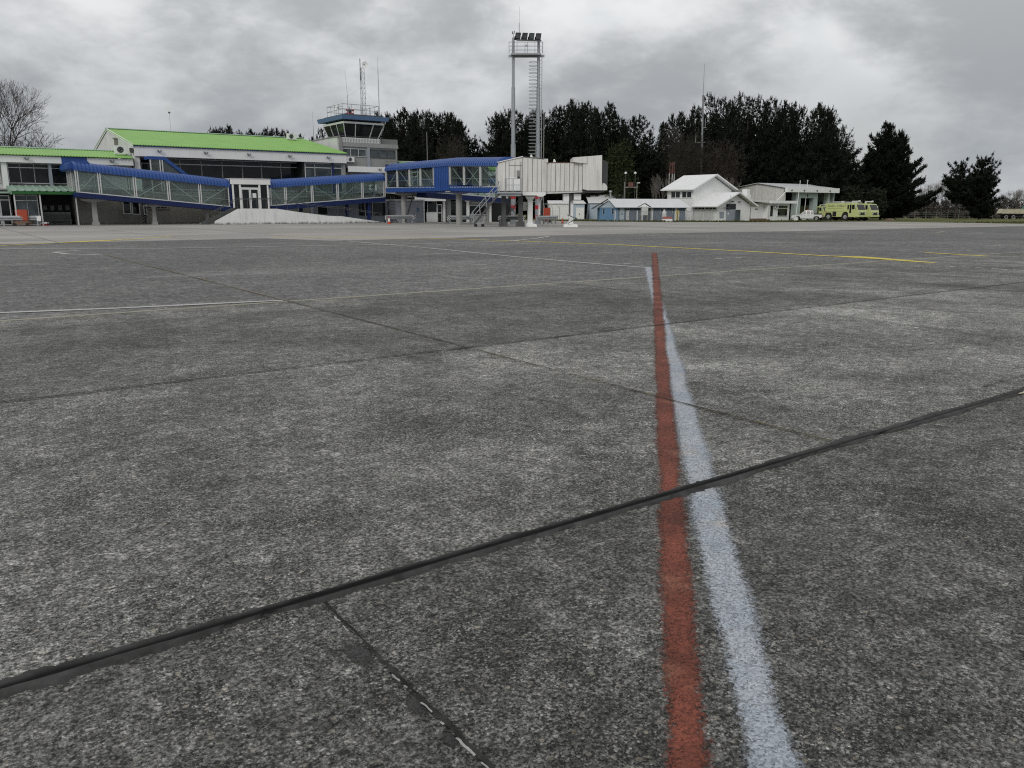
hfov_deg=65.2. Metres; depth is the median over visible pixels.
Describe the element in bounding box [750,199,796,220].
station annex
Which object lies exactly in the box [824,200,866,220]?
fire truck
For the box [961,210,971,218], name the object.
shrub
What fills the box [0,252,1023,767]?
concrete apron
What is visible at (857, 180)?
pine tree
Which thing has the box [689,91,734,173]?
pine tree
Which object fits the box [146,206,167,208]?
window
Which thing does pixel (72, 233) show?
pale apron
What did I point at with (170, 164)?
covered stair
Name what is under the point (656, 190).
bare tree
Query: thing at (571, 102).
pine tree
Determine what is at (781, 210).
window
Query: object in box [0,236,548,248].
painted line
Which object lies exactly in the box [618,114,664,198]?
pine tree
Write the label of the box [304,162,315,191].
window
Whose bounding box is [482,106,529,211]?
pine tree
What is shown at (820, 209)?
fire truck
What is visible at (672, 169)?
lattice mast
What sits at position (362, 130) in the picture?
window
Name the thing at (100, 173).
window
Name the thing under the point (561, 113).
pine tree
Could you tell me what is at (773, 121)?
pine tree
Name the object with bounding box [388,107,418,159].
pine tree
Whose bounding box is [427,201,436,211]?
window
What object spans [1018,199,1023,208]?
shrub
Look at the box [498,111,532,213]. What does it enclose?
pine tree
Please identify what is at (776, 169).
pine tree
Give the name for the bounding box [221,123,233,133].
pine tree
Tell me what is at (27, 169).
window
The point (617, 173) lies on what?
leafy tree
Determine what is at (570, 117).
pine tree
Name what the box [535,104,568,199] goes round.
pine tree
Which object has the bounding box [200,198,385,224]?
access ramp
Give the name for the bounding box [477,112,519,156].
pine tree
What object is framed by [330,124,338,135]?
window
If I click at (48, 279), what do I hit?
apron
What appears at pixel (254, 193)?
door
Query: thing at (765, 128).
pine tree
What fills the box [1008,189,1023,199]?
bare tree
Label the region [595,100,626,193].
pine tree
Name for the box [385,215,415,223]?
crash barrier
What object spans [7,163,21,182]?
window
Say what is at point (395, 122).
pine tree
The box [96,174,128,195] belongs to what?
window
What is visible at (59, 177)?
window
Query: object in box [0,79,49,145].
bare tree
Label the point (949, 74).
sky
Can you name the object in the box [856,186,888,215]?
shrub
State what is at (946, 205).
shrub
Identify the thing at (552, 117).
pine tree
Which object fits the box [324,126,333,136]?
window
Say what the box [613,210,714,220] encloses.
chain link fence
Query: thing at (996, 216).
shrub
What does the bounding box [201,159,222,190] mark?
window
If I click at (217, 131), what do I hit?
pine tree
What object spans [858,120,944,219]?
pine tree
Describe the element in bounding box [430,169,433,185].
window
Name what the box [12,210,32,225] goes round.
service board
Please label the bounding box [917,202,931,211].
shrub
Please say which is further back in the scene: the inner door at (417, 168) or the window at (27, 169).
the inner door at (417, 168)
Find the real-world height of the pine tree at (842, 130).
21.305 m
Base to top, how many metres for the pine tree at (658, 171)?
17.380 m
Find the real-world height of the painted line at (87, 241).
0.001 m
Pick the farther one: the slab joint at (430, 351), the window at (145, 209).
the window at (145, 209)
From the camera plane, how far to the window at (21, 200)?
69.95 m
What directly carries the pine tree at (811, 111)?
on the grass at (938, 220)
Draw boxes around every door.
[241,189,250,208]
[250,189,259,208]
[411,168,417,185]
[437,204,441,221]
[576,208,583,218]
[619,208,623,220]
[726,209,735,220]
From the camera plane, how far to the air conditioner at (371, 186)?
92.29 m
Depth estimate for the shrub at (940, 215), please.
267.24 m
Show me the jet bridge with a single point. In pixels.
(531, 177)
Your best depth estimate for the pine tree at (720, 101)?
176.20 m
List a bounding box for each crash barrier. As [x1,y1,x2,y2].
[0,216,40,225]
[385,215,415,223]
[447,216,473,223]
[498,216,524,223]
[536,215,557,223]
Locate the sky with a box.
[0,0,1023,208]
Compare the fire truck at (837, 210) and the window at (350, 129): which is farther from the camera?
the fire truck at (837, 210)
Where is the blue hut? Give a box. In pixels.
[591,190,690,220]
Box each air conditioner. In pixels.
[114,145,127,154]
[286,133,296,139]
[346,157,354,162]
[369,185,376,190]
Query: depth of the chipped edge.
2.29 m
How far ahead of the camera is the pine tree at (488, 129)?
168.28 m
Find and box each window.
[0,195,12,224]
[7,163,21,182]
[15,195,28,215]
[20,163,35,183]
[27,195,40,224]
[34,163,49,183]
[51,164,66,183]
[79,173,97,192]
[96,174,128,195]
[100,173,132,195]
[122,202,130,213]
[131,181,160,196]
[131,203,140,214]
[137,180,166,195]
[140,157,160,189]
[143,205,147,214]
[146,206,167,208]
[158,158,182,189]
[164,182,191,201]
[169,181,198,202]
[180,159,203,189]
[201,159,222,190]
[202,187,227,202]
[222,160,242,178]
[242,161,261,178]
[261,161,282,190]
[281,162,297,191]
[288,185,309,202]
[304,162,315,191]
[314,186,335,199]
[315,163,332,192]
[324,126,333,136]
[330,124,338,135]
[334,163,342,192]
[337,123,345,136]
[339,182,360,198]
[343,148,365,156]
[344,123,355,137]
[356,124,373,138]
[359,203,385,215]
[370,149,394,158]
[371,125,383,138]
[407,171,417,186]
[417,170,430,186]
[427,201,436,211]
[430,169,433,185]
[445,201,465,220]
[448,168,455,185]
[465,166,478,184]
[469,205,485,214]
[472,166,486,184]
[671,191,680,197]
[681,191,691,197]
[694,207,704,209]
[705,207,715,209]
[726,204,735,208]
[777,205,787,215]
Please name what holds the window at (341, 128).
in the control tower
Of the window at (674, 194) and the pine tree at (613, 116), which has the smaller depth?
the window at (674, 194)
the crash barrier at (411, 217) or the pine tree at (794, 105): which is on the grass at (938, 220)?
the pine tree at (794, 105)
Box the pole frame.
[624,182,639,198]
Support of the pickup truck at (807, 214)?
on the grass at (938, 220)
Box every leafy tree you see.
[434,134,468,158]
[530,139,557,215]
[602,137,639,198]
[660,123,698,193]
[667,124,712,183]
[702,136,746,191]
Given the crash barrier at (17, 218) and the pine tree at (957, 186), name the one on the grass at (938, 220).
the pine tree at (957, 186)
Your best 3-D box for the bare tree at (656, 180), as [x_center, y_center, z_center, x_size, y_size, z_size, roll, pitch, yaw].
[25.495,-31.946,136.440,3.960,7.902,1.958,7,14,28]
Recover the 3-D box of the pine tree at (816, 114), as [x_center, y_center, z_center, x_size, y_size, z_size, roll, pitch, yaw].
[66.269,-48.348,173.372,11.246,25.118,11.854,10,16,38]
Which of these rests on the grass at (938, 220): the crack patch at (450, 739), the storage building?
the storage building
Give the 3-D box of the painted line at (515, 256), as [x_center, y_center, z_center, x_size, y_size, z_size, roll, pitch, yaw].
[-2.141,-4.857,29.116,0.484,0.001,20.429,-8,15,-32]
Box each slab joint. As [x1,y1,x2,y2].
[3,284,1001,401]
[104,254,286,300]
[290,301,832,440]
[668,292,1017,339]
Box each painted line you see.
[0,236,171,245]
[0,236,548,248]
[0,252,1016,320]
[0,300,282,312]
[52,250,102,254]
[59,240,110,242]
[342,237,936,262]
[350,241,646,267]
[645,267,803,767]
[652,253,713,767]
[839,256,922,261]
[925,252,981,255]
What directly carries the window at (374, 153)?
in the control tower
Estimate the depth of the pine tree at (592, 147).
153.81 m
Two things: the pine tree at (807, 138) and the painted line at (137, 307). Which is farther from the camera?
the pine tree at (807, 138)
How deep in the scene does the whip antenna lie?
96.86 m
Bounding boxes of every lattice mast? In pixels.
[338,59,375,112]
[668,162,674,196]
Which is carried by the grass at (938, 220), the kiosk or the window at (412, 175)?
the kiosk
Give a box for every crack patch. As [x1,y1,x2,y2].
[341,640,374,669]
[404,691,432,719]
[438,730,458,747]
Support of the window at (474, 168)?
in the boarding corridor
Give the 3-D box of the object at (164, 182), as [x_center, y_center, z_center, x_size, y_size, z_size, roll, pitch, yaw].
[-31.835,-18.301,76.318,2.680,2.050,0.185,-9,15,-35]
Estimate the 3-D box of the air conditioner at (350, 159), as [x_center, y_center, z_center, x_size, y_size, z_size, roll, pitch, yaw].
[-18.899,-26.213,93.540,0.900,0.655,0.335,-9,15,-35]
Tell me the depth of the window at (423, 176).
83.62 m
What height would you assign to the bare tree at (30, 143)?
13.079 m
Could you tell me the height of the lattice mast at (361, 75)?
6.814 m
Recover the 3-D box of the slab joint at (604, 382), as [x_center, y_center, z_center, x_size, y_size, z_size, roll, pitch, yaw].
[-0.809,-0.505,9.302,0.037,0.001,10.080,-9,15,-35]
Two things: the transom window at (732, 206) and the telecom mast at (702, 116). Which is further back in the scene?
the telecom mast at (702, 116)
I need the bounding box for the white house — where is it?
[660,174,757,221]
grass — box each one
[517,210,1023,223]
[556,219,1023,223]
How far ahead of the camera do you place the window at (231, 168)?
84.50 m
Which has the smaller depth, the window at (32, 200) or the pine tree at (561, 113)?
the window at (32, 200)
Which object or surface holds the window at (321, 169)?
in the terminal hall
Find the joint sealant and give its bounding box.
[0,386,1023,698]
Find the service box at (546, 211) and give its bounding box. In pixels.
[542,205,550,222]
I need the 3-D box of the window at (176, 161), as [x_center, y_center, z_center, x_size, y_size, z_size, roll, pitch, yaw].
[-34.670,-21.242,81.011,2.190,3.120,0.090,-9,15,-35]
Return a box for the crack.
[323,602,494,767]
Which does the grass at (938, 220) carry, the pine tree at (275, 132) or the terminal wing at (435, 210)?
the pine tree at (275, 132)
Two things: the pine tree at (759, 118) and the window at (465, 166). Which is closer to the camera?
the window at (465, 166)
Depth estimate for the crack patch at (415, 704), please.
2.49 m
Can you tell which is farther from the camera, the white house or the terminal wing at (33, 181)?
the white house
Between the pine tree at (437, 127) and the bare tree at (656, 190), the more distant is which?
the pine tree at (437, 127)
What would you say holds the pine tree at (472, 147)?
on the grass at (938, 220)
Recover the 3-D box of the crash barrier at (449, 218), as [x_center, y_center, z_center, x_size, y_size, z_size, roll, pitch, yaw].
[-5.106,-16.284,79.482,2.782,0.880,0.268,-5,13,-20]
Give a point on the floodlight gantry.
(514, 55)
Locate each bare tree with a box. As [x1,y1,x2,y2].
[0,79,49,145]
[0,125,63,147]
[650,182,660,198]
[651,174,669,198]
[651,183,659,197]
[922,184,940,217]
[928,181,945,201]
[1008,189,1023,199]
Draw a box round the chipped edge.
[456,737,475,755]
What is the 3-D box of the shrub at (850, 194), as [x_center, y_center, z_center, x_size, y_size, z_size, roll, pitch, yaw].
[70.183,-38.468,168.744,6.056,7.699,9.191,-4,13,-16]
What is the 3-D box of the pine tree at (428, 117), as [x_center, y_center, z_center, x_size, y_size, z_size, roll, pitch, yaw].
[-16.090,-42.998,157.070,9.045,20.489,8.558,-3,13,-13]
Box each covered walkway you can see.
[59,161,232,224]
[268,173,385,219]
[416,178,507,222]
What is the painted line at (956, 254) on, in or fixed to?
on the apron at (48, 279)
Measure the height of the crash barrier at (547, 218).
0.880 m
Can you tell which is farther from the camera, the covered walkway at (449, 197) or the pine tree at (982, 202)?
the pine tree at (982, 202)
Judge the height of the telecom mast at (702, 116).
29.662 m
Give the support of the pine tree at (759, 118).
on the grass at (938, 220)
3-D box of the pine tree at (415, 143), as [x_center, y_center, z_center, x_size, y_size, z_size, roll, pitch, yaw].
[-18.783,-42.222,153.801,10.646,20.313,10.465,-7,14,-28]
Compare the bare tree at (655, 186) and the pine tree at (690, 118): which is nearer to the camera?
the bare tree at (655, 186)
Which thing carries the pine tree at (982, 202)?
on the grass at (938, 220)
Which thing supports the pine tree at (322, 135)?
on the grass at (938, 220)
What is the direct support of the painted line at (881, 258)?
on the concrete apron at (882, 574)
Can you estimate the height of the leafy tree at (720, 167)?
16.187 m
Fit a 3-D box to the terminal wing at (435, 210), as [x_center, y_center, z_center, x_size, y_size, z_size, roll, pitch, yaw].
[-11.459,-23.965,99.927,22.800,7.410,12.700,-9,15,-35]
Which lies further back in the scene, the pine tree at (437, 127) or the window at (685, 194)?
the pine tree at (437, 127)
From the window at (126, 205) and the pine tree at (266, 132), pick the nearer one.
the window at (126, 205)
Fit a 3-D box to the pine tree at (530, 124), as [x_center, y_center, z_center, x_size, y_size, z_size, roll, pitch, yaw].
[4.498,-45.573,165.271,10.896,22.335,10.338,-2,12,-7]
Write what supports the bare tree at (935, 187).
on the grass at (938, 220)
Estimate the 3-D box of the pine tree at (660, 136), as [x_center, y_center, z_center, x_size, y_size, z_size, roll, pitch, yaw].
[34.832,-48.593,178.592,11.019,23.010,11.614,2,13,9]
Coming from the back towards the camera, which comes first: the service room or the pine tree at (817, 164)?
the pine tree at (817, 164)
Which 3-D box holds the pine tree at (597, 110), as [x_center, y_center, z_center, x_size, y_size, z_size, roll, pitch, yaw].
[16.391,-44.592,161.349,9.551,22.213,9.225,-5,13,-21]
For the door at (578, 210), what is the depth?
145.64 m
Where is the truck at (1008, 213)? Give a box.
[997,206,1023,218]
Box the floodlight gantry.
[509,7,543,223]
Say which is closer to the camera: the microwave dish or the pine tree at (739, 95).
the microwave dish
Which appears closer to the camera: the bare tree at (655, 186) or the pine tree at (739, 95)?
the bare tree at (655, 186)
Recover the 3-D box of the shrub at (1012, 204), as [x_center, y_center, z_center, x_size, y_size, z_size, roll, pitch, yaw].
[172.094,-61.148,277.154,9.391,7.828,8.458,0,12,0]
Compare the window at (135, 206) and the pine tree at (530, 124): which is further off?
the pine tree at (530, 124)
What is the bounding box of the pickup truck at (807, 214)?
[791,209,823,219]
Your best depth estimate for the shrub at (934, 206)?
280.60 m
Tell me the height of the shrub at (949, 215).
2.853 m
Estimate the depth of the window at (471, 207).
99.10 m
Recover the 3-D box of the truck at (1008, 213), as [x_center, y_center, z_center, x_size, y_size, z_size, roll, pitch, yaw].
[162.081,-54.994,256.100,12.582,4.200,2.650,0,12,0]
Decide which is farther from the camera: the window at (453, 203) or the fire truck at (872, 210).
the fire truck at (872, 210)
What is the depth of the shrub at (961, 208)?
285.93 m
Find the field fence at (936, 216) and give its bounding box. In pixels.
[908,210,1003,218]
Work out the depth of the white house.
126.90 m
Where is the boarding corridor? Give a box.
[384,157,520,224]
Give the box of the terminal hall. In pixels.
[94,127,360,223]
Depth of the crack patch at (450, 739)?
2.33 m
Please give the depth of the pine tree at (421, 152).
149.15 m
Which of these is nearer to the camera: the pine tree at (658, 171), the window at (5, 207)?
the window at (5, 207)
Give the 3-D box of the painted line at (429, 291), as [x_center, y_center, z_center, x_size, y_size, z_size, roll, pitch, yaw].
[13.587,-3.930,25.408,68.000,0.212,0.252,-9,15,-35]
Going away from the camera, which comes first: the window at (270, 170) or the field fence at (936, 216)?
the window at (270, 170)
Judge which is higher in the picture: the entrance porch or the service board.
the entrance porch
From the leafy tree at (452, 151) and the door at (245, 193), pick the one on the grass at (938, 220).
the leafy tree at (452, 151)
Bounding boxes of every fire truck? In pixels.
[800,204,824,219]
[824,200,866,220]
[839,201,878,220]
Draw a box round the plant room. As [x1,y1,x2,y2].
[386,199,424,222]
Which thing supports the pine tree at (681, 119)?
on the grass at (938, 220)
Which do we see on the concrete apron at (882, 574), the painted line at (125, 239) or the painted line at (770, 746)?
the painted line at (770, 746)
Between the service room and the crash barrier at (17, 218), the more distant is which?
the service room
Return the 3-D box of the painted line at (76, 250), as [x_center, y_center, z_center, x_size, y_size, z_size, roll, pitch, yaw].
[-15.096,-4.521,27.589,1.185,0.001,3.614,-10,16,-38]
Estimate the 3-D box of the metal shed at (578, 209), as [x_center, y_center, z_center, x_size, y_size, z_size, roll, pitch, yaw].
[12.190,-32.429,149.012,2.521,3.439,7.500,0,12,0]
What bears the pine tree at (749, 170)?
on the grass at (938, 220)
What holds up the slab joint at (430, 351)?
on the concrete apron at (882, 574)
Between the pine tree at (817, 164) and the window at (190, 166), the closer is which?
the window at (190, 166)
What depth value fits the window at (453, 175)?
79.20 m
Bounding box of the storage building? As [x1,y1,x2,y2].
[585,194,623,218]
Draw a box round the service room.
[310,200,387,221]
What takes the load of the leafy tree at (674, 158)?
on the grass at (938, 220)
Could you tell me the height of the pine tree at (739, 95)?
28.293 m
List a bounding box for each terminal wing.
[0,146,142,225]
[345,161,510,221]
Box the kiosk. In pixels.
[638,203,650,220]
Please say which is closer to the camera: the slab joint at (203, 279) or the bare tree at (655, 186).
the slab joint at (203, 279)
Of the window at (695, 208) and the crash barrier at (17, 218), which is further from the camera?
the window at (695, 208)
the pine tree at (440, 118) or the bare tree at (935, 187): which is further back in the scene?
the bare tree at (935, 187)
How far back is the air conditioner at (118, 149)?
77.19 m
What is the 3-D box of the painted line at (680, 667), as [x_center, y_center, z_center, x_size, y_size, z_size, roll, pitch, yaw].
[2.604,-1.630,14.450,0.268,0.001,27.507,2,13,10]
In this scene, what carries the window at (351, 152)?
in the control tower
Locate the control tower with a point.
(356, 136)
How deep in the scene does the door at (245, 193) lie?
77.46 m
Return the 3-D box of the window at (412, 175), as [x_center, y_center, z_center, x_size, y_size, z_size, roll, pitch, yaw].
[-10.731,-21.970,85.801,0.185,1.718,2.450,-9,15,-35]
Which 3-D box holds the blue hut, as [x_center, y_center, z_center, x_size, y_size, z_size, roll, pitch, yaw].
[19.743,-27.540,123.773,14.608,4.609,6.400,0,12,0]
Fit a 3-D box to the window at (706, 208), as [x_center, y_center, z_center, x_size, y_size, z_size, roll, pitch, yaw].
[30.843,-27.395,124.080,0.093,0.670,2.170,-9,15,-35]
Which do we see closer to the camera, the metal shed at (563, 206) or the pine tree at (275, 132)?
the metal shed at (563, 206)
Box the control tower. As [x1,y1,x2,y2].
[311,103,397,199]
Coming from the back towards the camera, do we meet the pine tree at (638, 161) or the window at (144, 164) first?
the pine tree at (638, 161)
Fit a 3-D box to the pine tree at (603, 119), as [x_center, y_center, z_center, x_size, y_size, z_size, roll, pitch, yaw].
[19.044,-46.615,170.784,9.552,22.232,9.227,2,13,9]
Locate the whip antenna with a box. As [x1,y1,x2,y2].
[377,57,379,115]
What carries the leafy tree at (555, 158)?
on the grass at (938, 220)
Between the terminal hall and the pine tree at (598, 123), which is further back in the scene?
the pine tree at (598, 123)
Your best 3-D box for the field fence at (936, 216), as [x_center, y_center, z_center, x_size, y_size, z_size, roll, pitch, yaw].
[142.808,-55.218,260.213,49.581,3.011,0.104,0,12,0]
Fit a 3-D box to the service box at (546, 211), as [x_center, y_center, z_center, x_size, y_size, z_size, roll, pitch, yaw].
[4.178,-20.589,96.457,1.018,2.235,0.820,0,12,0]
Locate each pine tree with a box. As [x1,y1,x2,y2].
[207,126,221,132]
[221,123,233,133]
[242,128,253,134]
[258,126,271,135]
[272,127,281,136]
[315,127,325,139]
[380,109,410,160]
[380,111,395,138]
[382,114,406,137]
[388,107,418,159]
[397,109,446,160]
[397,110,437,160]
[423,110,439,156]
[429,113,445,159]
[432,110,451,158]
[440,112,476,158]
[464,126,485,156]
[476,115,500,154]
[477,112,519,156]
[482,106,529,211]
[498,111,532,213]
[516,118,535,217]
[521,110,562,213]
[522,109,544,217]
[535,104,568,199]
[544,108,563,160]
[551,103,572,199]
[553,100,609,214]
[559,101,609,218]
[560,98,587,135]
[590,105,609,193]
[593,107,609,148]
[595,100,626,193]
[599,116,644,193]
[600,112,608,135]
[609,116,657,198]
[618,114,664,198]
[632,129,669,198]
[654,112,676,171]
[657,111,706,195]
[684,107,709,168]
[685,106,704,153]
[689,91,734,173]
[700,99,755,186]
[705,96,743,150]
[718,90,754,135]
[735,96,766,184]
[736,93,777,185]
[746,100,780,184]
[756,96,785,147]
[757,99,807,183]
[767,104,820,183]
[770,101,811,143]
[785,105,851,205]
[793,102,844,176]
[801,109,817,134]
[825,122,854,199]
[836,124,869,187]
[838,139,873,219]
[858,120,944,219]
[940,157,979,218]
[961,150,1004,218]
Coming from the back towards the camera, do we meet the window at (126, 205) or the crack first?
the window at (126, 205)
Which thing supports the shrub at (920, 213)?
on the grass at (938, 220)
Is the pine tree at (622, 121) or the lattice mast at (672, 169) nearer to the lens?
the lattice mast at (672, 169)
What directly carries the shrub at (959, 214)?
on the grass at (938, 220)
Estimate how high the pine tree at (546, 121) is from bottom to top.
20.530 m
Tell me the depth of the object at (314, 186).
82.43 m
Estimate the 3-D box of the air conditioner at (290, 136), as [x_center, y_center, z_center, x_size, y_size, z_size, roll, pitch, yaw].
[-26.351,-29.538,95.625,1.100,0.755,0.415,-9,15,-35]
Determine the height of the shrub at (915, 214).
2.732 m
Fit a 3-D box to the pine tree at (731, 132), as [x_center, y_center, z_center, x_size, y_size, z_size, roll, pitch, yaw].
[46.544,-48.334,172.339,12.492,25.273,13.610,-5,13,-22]
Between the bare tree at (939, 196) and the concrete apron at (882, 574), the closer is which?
the concrete apron at (882, 574)
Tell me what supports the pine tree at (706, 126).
on the grass at (938, 220)
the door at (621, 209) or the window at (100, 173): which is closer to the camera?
the window at (100, 173)
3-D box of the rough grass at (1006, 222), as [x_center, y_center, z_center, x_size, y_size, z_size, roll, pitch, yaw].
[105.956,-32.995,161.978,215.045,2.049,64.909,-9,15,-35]
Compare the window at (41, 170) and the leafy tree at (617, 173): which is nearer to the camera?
the window at (41, 170)
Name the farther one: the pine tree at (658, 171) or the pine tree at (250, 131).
the pine tree at (250, 131)
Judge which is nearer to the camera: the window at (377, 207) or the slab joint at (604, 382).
the slab joint at (604, 382)
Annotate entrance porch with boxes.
[224,178,269,208]
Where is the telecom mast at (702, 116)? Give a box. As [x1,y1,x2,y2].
[695,63,705,173]
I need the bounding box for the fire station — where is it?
[731,183,839,219]
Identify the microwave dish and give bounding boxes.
[362,61,367,67]
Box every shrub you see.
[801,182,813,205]
[834,184,864,202]
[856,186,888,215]
[908,211,918,217]
[914,210,927,217]
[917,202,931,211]
[923,211,938,217]
[929,202,941,211]
[933,210,946,217]
[938,197,957,212]
[942,212,957,218]
[953,210,962,218]
[957,191,966,211]
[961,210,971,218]
[986,214,999,218]
[994,196,1019,218]
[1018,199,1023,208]
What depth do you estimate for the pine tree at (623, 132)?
157.10 m
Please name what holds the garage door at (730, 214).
in the white house
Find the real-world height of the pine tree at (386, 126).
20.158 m
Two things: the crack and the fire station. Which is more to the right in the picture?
the fire station
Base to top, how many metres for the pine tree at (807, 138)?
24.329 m
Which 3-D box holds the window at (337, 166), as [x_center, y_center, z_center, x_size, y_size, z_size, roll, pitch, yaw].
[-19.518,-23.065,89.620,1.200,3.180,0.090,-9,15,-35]
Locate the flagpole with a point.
(795, 218)
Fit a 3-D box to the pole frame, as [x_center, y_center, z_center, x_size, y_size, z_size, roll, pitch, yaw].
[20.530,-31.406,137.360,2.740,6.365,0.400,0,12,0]
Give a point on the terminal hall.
(219, 155)
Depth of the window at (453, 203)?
97.33 m
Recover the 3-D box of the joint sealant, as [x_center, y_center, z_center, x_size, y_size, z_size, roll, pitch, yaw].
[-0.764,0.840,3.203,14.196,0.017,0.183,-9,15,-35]
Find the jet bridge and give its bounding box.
[470,155,607,226]
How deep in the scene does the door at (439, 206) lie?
96.12 m
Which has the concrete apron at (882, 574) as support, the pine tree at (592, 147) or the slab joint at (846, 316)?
the slab joint at (846, 316)
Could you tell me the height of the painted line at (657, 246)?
0.002 m
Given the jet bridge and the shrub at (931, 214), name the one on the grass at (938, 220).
the shrub at (931, 214)
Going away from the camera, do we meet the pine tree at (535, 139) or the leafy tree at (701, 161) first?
the leafy tree at (701, 161)
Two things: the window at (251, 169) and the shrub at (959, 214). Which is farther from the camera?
the shrub at (959, 214)
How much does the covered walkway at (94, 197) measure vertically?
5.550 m
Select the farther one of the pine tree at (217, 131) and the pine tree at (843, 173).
the pine tree at (217, 131)
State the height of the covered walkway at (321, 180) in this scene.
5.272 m
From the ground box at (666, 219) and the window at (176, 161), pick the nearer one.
the window at (176, 161)
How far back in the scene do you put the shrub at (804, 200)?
169.12 m
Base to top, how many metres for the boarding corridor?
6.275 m
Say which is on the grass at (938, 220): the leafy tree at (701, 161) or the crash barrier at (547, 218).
the leafy tree at (701, 161)
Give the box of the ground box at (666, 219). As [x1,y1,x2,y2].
[662,217,671,221]
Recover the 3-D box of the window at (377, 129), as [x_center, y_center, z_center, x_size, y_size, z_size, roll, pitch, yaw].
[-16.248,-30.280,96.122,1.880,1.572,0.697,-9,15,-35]
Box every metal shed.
[547,200,568,218]
[573,200,585,219]
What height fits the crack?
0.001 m
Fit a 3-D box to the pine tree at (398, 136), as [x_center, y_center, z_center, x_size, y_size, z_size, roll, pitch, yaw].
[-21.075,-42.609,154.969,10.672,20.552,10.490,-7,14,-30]
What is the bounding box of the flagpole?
[793,181,800,219]
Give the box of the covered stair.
[144,156,186,190]
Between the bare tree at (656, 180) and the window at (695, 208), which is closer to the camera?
the window at (695, 208)
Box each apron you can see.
[0,220,1023,243]
[0,221,1023,321]
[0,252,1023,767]
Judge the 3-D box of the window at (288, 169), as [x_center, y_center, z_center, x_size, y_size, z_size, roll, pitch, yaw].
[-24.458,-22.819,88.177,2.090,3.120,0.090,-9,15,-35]

